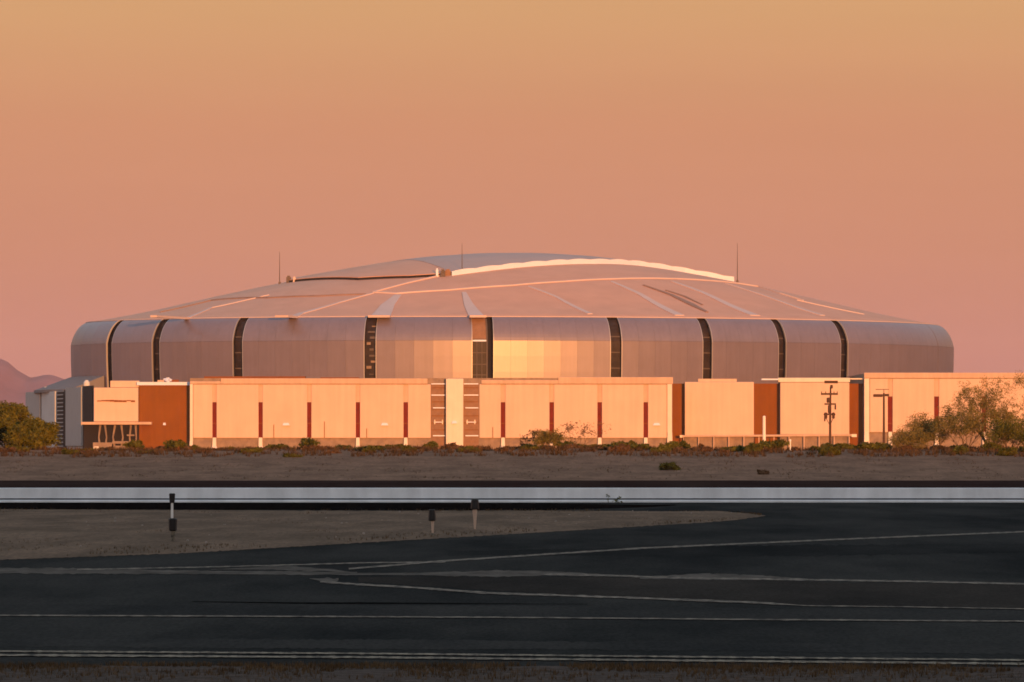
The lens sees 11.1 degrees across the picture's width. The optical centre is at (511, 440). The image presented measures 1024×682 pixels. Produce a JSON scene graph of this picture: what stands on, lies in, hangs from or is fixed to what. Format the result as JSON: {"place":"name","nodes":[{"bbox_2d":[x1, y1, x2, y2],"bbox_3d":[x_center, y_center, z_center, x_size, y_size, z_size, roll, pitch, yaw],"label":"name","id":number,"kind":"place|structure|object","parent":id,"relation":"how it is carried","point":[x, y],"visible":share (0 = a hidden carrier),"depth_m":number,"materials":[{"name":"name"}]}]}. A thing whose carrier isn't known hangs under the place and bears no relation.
{"place":"outdoors","nodes":[
{"label":"outdoors","id":0,"kind":"place"},
{"bbox_2d":[0,359,63,405],"bbox_3d":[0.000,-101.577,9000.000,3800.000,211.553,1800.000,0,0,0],"label":"mountains","id":1,"kind":"structure","parent":0,"point":[16,385],"depth_m":8887.97,"materials":[{"name":"stone"}]},
{"bbox_2d":[0,502,1023,666],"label":"taxiway","id":2,"kind":"structure","parent":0,"point":[785,521],"depth_m":107.34,"materials":[{"name":"black asphalt"}]},
{"bbox_2d":[0,567,356,574],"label":"worn patch","id":3,"kind":"object","parent":2,"relation":"on","point":[48,570],"visible":1,"depth_m":120.13,"materials":[{"name":"grey asphalt"}]},
{"bbox_2d":[77,561,442,569],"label":"taxiway line","id":4,"kind":"object","parent":2,"relation":"on","point":[250,565],"visible":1,"depth_m":125.73,"materials":[{"name":"paint"}]},
{"bbox_2d":[211,566,353,572],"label":"worn patch","id":5,"kind":"object","parent":2,"relation":"on","point":[293,568],"visible":1,"depth_m":122.90,"materials":[{"name":"grey asphalt"}]},
{"bbox_2d":[310,577,338,580],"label":"worn patch","id":6,"kind":"object","parent":2,"relation":"on","point":[327,579],"visible":1,"depth_m":113.13,"materials":[{"name":"grey asphalt"}]},
{"bbox_2d":[0,502,675,510],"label":"sealed strip","id":7,"kind":"object","parent":2,"relation":"on","point":[289,506],"visible":0.92,"depth_m":238.84,"materials":[{"name":"asphalt"}]},
{"bbox_2d":[192,601,523,603],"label":"tar seam","id":8,"kind":"object","parent":2,"relation":"on","point":[364,602],"visible":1,"depth_m":96.58,"materials":[{"name":"black asphalt"}]},
{"bbox_2d":[0,507,764,559],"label":"gravel island","id":9,"kind":"structure","parent":2,"relation":"on","point":[200,528],"depth_m":177.96,"materials":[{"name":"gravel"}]},
{"bbox_2d":[168,492,176,540],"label":"taxiway marker","id":10,"kind":"object","parent":9,"relation":"on","point":[172,525],"visible":0.93,"depth_m":152.72,"materials":[{"name":"white paint"}]},
{"bbox_2d":[79,510,731,546],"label":"pebbles","id":11,"kind":"object","parent":9,"relation":"on","point":[326,517],"visible":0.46,"depth_m":188.37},
{"bbox_2d":[428,509,435,535],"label":"taxiway marker","id":12,"kind":"object","parent":9,"relation":"on","point":[432,516],"visible":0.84,"depth_m":163.84,"materials":[{"name":"white paint"}]},
{"bbox_2d":[471,499,478,529],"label":"taxiway marker","id":13,"kind":"object","parent":9,"relation":"on","point":[474,504],"visible":0.81,"depth_m":171.81,"materials":[{"name":"white paint"}]},
{"bbox_2d":[339,570,611,576],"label":"worn patch","id":14,"kind":"object","parent":2,"relation":"on","point":[498,573],"visible":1,"depth_m":118.20,"materials":[{"name":"grey asphalt"}]},
{"bbox_2d":[0,654,1023,664],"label":"edge line","id":15,"kind":"object","parent":2,"relation":"on","point":[485,658],"visible":0.94,"depth_m":72.01,"materials":[{"name":"white paint"}]},
{"bbox_2d":[0,650,1023,660],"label":"edge line","id":16,"kind":"object","parent":2,"relation":"on","point":[73,651],"visible":1,"depth_m":73.36,"materials":[{"name":"white paint"}]},
{"bbox_2d":[0,614,1023,621],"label":"taxiway line","id":17,"kind":"object","parent":2,"relation":"on","point":[524,617],"visible":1,"depth_m":88.73,"materials":[{"name":"paint"}]},
{"bbox_2d":[606,494,622,502],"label":"weed","id":18,"kind":"object","parent":2,"relation":"on","point":[614,500],"visible":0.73,"depth_m":254.21,"materials":[{"name":"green plant"}]},
{"bbox_2d":[320,581,1023,608],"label":"taxiway line","id":19,"kind":"object","parent":2,"relation":"on","point":[596,596],"visible":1,"depth_m":100.71,"materials":[{"name":"paint"}]},
{"bbox_2d":[349,531,1023,568],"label":"taxiway line","id":20,"kind":"object","parent":2,"relation":"on","point":[673,546],"visible":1,"depth_m":148.24,"materials":[{"name":"paint"}]},
{"bbox_2d":[358,577,1023,608],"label":"dusty lane","id":21,"kind":"structure","parent":2,"relation":"on","point":[977,596],"depth_m":105.72,"materials":[{"name":"grey asphalt"}]},
{"bbox_2d":[640,573,804,579],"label":"worn patch","id":22,"kind":"object","parent":2,"relation":"on","point":[722,575],"visible":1,"depth_m":115.61,"materials":[{"name":"grey asphalt"}]},
{"bbox_2d":[448,543,1023,556],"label":"asphalt patch","id":23,"kind":"object","parent":2,"relation":"on","point":[815,550],"visible":1,"depth_m":143.25,"materials":[{"name":"black asphalt"}]},
{"bbox_2d":[544,573,1023,584],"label":"taxiway line","id":24,"kind":"object","parent":2,"relation":"on","point":[786,579],"visible":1,"depth_m":113.08,"materials":[{"name":"paint"}]},
{"bbox_2d":[0,443,1023,480],"bbox_3d":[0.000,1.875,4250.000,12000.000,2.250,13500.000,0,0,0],"label":"ground","id":25,"kind":"structure","parent":0,"point":[845,463],"depth_m":440.91,"materials":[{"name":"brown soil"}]},
{"bbox_2d":[0,447,15,451],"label":"crest shrub","id":26,"kind":"object","parent":25,"relation":"on","point":[10,449],"visible":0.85,"depth_m":491.38,"materials":[{"name":"brown plant"}]},
{"bbox_2d":[0,400,34,447],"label":"desert tree","id":27,"kind":"object","parent":25,"relation":"on","point":[15,413],"visible":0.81,"depth_m":518.34,"materials":[{"name":"green plant"}]},
{"bbox_2d":[8,445,28,451],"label":"crest shrub","id":28,"kind":"object","parent":25,"relation":"on","point":[24,447],"visible":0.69,"depth_m":493.32,"materials":[{"name":"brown plant"}]},
{"bbox_2d":[1,416,61,449],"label":"desert tree","id":29,"kind":"object","parent":25,"relation":"on","point":[30,433],"visible":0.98,"depth_m":510.49,"materials":[{"name":"green plant"}]},
{"bbox_2d":[61,447,80,454],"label":"crest shrub","id":30,"kind":"object","parent":25,"relation":"on","point":[66,451],"visible":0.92,"depth_m":484.43,"materials":[{"name":"green plant"}]},
{"bbox_2d":[79,450,99,453],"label":"crest shrub","id":31,"kind":"object","parent":25,"relation":"on","point":[84,451],"visible":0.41,"depth_m":484.42,"materials":[{"name":"brown plant"}]},
{"bbox_2d":[98,446,113,450],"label":"crest shrub","id":32,"kind":"object","parent":25,"relation":"on","point":[106,448],"visible":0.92,"depth_m":505.59,"materials":[{"name":"brown plant"}]},
{"bbox_2d":[122,439,144,448],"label":"crest shrub","id":33,"kind":"object","parent":25,"relation":"on","point":[138,443],"visible":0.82,"depth_m":510.18,"materials":[{"name":"green plant"}]},
{"bbox_2d":[163,439,186,448],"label":"crest shrub","id":34,"kind":"object","parent":25,"relation":"on","point":[181,443],"visible":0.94,"depth_m":500.19,"materials":[{"name":"green plant"}]},
{"bbox_2d":[240,446,263,452],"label":"crest shrub","id":35,"kind":"object","parent":25,"relation":"on","point":[257,449],"visible":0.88,"depth_m":487.63,"materials":[{"name":"green plant"}]},
{"bbox_2d":[265,443,286,449],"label":"crest shrub","id":36,"kind":"object","parent":25,"relation":"on","point":[276,445],"visible":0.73,"depth_m":513.29,"materials":[{"name":"green plant"}]},
{"bbox_2d":[282,452,302,456],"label":"shrub","id":37,"kind":"object","parent":25,"relation":"on","point":[289,455],"visible":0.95,"depth_m":469.66,"materials":[{"name":"green plant"}]},
{"bbox_2d":[298,437,320,447],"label":"crest shrub","id":38,"kind":"object","parent":25,"relation":"on","point":[306,441],"visible":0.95,"depth_m":505.30,"materials":[{"name":"green plant"}]},
{"bbox_2d":[305,444,320,449],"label":"crest shrub","id":39,"kind":"object","parent":25,"relation":"on","point":[312,446],"visible":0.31,"depth_m":503.40,"materials":[{"name":"brown plant"}]},
{"bbox_2d":[325,450,341,452],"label":"crest shrub","id":40,"kind":"object","parent":25,"relation":"on","point":[335,451],"visible":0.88,"depth_m":484.71,"materials":[{"name":"brown plant"}]},
{"bbox_2d":[361,445,374,451],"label":"crest shrub","id":41,"kind":"object","parent":25,"relation":"on","point":[369,447],"visible":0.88,"depth_m":489.95,"materials":[{"name":"green plant"}]},
{"bbox_2d":[354,445,385,450],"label":"crest shrub","id":42,"kind":"object","parent":25,"relation":"on","point":[379,447],"visible":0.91,"depth_m":493.02,"materials":[{"name":"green plant"}]},
{"bbox_2d":[384,444,404,447],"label":"crest shrub","id":43,"kind":"object","parent":25,"relation":"on","point":[399,445],"visible":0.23,"depth_m":520.21,"materials":[{"name":"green plant"}]},
{"bbox_2d":[400,444,417,450],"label":"crest shrub","id":44,"kind":"object","parent":25,"relation":"on","point":[407,447],"visible":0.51,"depth_m":487.38,"materials":[{"name":"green plant"}]},
{"bbox_2d":[423,441,438,448],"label":"crest shrub","id":45,"kind":"object","parent":25,"relation":"on","point":[432,443],"visible":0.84,"depth_m":507.21,"materials":[{"name":"green plant"}]},
{"bbox_2d":[440,442,463,448],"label":"crest shrub","id":46,"kind":"object","parent":25,"relation":"on","point":[450,444],"visible":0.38,"depth_m":511.01,"materials":[{"name":"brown plant"}]},
{"bbox_2d":[458,446,475,451],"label":"crest shrub","id":47,"kind":"object","parent":25,"relation":"on","point":[465,448],"visible":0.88,"depth_m":489.06,"materials":[{"name":"green plant"}]},
{"bbox_2d":[474,445,490,450],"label":"crest shrub","id":48,"kind":"object","parent":25,"relation":"on","point":[484,447],"visible":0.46,"depth_m":495.45,"materials":[{"name":"brown plant"}]},
{"bbox_2d":[493,446,508,450],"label":"crest shrub","id":49,"kind":"object","parent":25,"relation":"on","point":[506,448],"visible":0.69,"depth_m":491.99,"materials":[{"name":"brown plant"}]},
{"bbox_2d":[0,488,1023,501],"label":"concrete barrier","id":50,"kind":"object","parent":25,"relation":"on","point":[516,494],"visible":0.94,"depth_m":255.02,"materials":[{"name":"white paint"}]},
{"bbox_2d":[0,444,1023,457],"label":"crest grass","id":51,"kind":"structure","parent":25,"relation":"on","point":[561,448],"depth_m":484.03,"materials":[{"name":"green plant"}]},
{"bbox_2d":[26,243,1023,449],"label":"stadium","id":52,"kind":"object","parent":25,"relation":"on","point":[493,350],"visible":0.93,"depth_m":1501.13,"materials":[{"name":"metal"}]},
{"bbox_2d":[519,443,539,449],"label":"crest shrub","id":53,"kind":"object","parent":25,"relation":"on","point":[532,446],"visible":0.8,"depth_m":501.78,"materials":[{"name":"green plant"}]},
{"bbox_2d":[520,429,539,444],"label":"shrub","id":54,"kind":"object","parent":25,"relation":"on","point":[524,438],"visible":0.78,"depth_m":504.66,"materials":[{"name":"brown plant"}]},
{"bbox_2d":[530,426,566,446],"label":"shrub","id":55,"kind":"object","parent":25,"relation":"on","point":[547,437],"visible":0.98,"depth_m":499.54,"materials":[{"name":"green plant"}]},
{"bbox_2d":[556,440,576,447],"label":"crest shrub","id":56,"kind":"object","parent":25,"relation":"on","point":[565,442],"visible":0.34,"depth_m":520.93,"materials":[{"name":"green plant"}]},
{"bbox_2d":[563,443,578,447],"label":"crest shrub","id":57,"kind":"object","parent":25,"relation":"on","point":[571,445],"visible":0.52,"depth_m":508.94,"materials":[{"name":"brown plant"}]},
{"bbox_2d":[544,420,610,448],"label":"shrub","id":58,"kind":"object","parent":25,"relation":"on","point":[571,427],"visible":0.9,"depth_m":506.17,"materials":[{"name":"brown plant"}]},
{"bbox_2d":[583,448,595,451],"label":"crest shrub","id":59,"kind":"object","parent":25,"relation":"on","point":[588,450],"visible":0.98,"depth_m":486.72,"materials":[{"name":"brown plant"}]},
{"bbox_2d":[589,444,607,446],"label":"crest shrub","id":60,"kind":"object","parent":25,"relation":"on","point":[602,445],"visible":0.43,"depth_m":515.65,"materials":[{"name":"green plant"}]},
{"bbox_2d":[608,443,630,451],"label":"crest shrub","id":61,"kind":"object","parent":25,"relation":"on","point":[621,447],"visible":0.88,"depth_m":488.19,"materials":[{"name":"brown plant"}]},
{"bbox_2d":[610,439,636,447],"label":"crest shrub","id":62,"kind":"object","parent":25,"relation":"on","point":[631,443],"visible":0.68,"depth_m":492.98,"materials":[{"name":"green plant"}]},
{"bbox_2d":[633,443,650,449],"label":"crest shrub","id":63,"kind":"object","parent":25,"relation":"on","point":[645,445],"visible":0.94,"depth_m":497.82,"materials":[{"name":"green plant"}]},
{"bbox_2d":[650,445,671,451],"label":"crest shrub","id":64,"kind":"object","parent":25,"relation":"on","point":[664,448],"visible":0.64,"depth_m":487.36,"materials":[{"name":"green plant"}]},
{"bbox_2d":[658,461,680,469],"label":"shrub","id":65,"kind":"object","parent":25,"relation":"on","point":[669,466],"visible":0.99,"depth_m":431.66,"materials":[{"name":"green plant"}]},
{"bbox_2d":[659,441,679,450],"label":"crest shrub","id":66,"kind":"object","parent":25,"relation":"on","point":[671,444],"visible":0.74,"depth_m":495.06,"materials":[{"name":"green plant"}]},
{"bbox_2d":[679,440,690,449],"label":"crest shrub","id":67,"kind":"object","parent":25,"relation":"on","point":[683,444],"visible":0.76,"depth_m":499.07,"materials":[{"name":"green plant"}]},
{"bbox_2d":[697,443,712,451],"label":"crest shrub","id":68,"kind":"object","parent":25,"relation":"on","point":[704,447],"visible":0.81,"depth_m":492.17,"materials":[{"name":"brown plant"}]},
{"bbox_2d":[720,445,739,451],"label":"crest shrub","id":69,"kind":"object","parent":25,"relation":"on","point":[734,448],"visible":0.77,"depth_m":494.46,"materials":[{"name":"green plant"}]},
{"bbox_2d":[742,442,763,452],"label":"shrub","id":70,"kind":"object","parent":25,"relation":"on","point":[752,446],"visible":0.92,"depth_m":491.46,"materials":[{"name":"green plant"}]},
{"bbox_2d":[757,469,769,474],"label":"shrub","id":71,"kind":"object","parent":25,"relation":"on","point":[763,472],"visible":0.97,"depth_m":419.76,"materials":[{"name":"brown plant"}]},
{"bbox_2d":[763,416,765,440],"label":"white pole","id":72,"kind":"object","parent":25,"relation":"on","point":[764,427],"visible":0.49,"depth_m":1299.68,"materials":[{"name":"metal"}]},
{"bbox_2d":[757,438,791,448],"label":"crest shrub","id":73,"kind":"object","parent":25,"relation":"on","point":[779,443],"visible":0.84,"depth_m":515.57,"materials":[{"name":"green plant"}]},
{"bbox_2d":[788,447,799,450],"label":"crest shrub","id":74,"kind":"object","parent":25,"relation":"on","point":[795,449],"visible":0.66,"depth_m":503.90,"materials":[{"name":"brown plant"}]},
{"bbox_2d":[809,445,820,450],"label":"crest shrub","id":75,"kind":"object","parent":25,"relation":"on","point":[814,447],"visible":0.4,"depth_m":500.64,"materials":[{"name":"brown plant"}]},
{"bbox_2d":[821,381,837,443],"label":"utility pole","id":76,"kind":"object","parent":25,"relation":"on","point":[829,404],"visible":0.97,"depth_m":999.65,"materials":[{"name":"brown wood"}]},
{"bbox_2d":[818,445,841,455],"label":"shrub","id":77,"kind":"object","parent":25,"relation":"on","point":[824,450],"visible":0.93,"depth_m":477.46,"materials":[{"name":"green plant"}]},
{"bbox_2d":[820,442,852,446],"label":"crest shrub","id":78,"kind":"object","parent":25,"relation":"on","point":[829,444],"visible":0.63,"depth_m":512.49,"materials":[{"name":"green plant"}]},
{"bbox_2d":[838,443,856,448],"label":"crest shrub","id":79,"kind":"object","parent":25,"relation":"on","point":[845,446],"visible":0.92,"depth_m":508.94,"materials":[{"name":"green plant"}]},
{"bbox_2d":[855,441,887,450],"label":"crest shrub","id":80,"kind":"object","parent":25,"relation":"on","point":[877,445],"visible":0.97,"depth_m":488.41,"materials":[{"name":"green plant"}]},
{"bbox_2d":[873,389,888,442],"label":"light pole","id":81,"kind":"object","parent":25,"relation":"on","point":[883,395],"visible":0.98,"depth_m":1099.81,"materials":[{"name":"metal"}]},
{"bbox_2d":[887,424,933,449],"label":"palo verde tree","id":82,"kind":"object","parent":25,"relation":"on","point":[920,439],"visible":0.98,"depth_m":498.34,"materials":[{"name":"green plant"}]},
{"bbox_2d":[897,408,960,448],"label":"palo verde tree","id":83,"kind":"object","parent":25,"relation":"on","point":[927,427],"visible":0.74,"depth_m":504.97,"materials":[{"name":"green plant"}]},
{"bbox_2d":[926,403,989,447],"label":"palo verde tree","id":84,"kind":"object","parent":25,"relation":"on","point":[970,424],"visible":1,"depth_m":499.52,"materials":[{"name":"green plant"}]},
{"bbox_2d":[950,445,968,453],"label":"shrub","id":85,"kind":"object","parent":25,"relation":"on","point":[957,449],"visible":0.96,"depth_m":479.57,"materials":[{"name":"green plant"}]},
{"bbox_2d":[936,372,1023,443],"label":"palo verde tree","id":86,"kind":"object","parent":25,"relation":"on","point":[987,402],"visible":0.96,"depth_m":502.99,"materials":[{"name":"green plant"}]},
{"bbox_2d":[981,442,1002,450],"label":"crest shrub","id":87,"kind":"object","parent":25,"relation":"on","point":[986,446],"visible":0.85,"depth_m":496.20,"materials":[{"name":"green plant"}]},
{"bbox_2d":[979,416,1023,447],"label":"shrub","id":88,"kind":"object","parent":25,"relation":"on","point":[1002,431],"visible":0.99,"depth_m":497.21,"materials":[{"name":"green plant"}]},
{"bbox_2d":[981,394,1023,446],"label":"palo verde tree","id":89,"kind":"object","parent":25,"relation":"on","point":[1007,413],"visible":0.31,"depth_m":508.11,"materials":[{"name":"green plant"}]},
{"bbox_2d":[997,447,1018,455],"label":"shrub","id":90,"kind":"object","parent":25,"relation":"on","point":[1009,451],"visible":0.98,"depth_m":477.51,"materials":[{"name":"green plant"}]},
{"bbox_2d":[0,659,1023,681],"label":"verge","id":91,"kind":"structure","parent":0,"point":[342,675],"depth_m":66.77,"materials":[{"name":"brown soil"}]},
{"bbox_2d":[0,480,1023,487],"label":"perimeter road","id":92,"kind":"structure","parent":0,"point":[506,484],"depth_m":357.77,"materials":[{"name":"black asphalt"}]},
{"bbox_2d":[0,0,1023,378],"label":"sky","id":93,"kind":"structure","parent":0,"point":[866,155],"materials":[{"name":"orange"}]}
]}

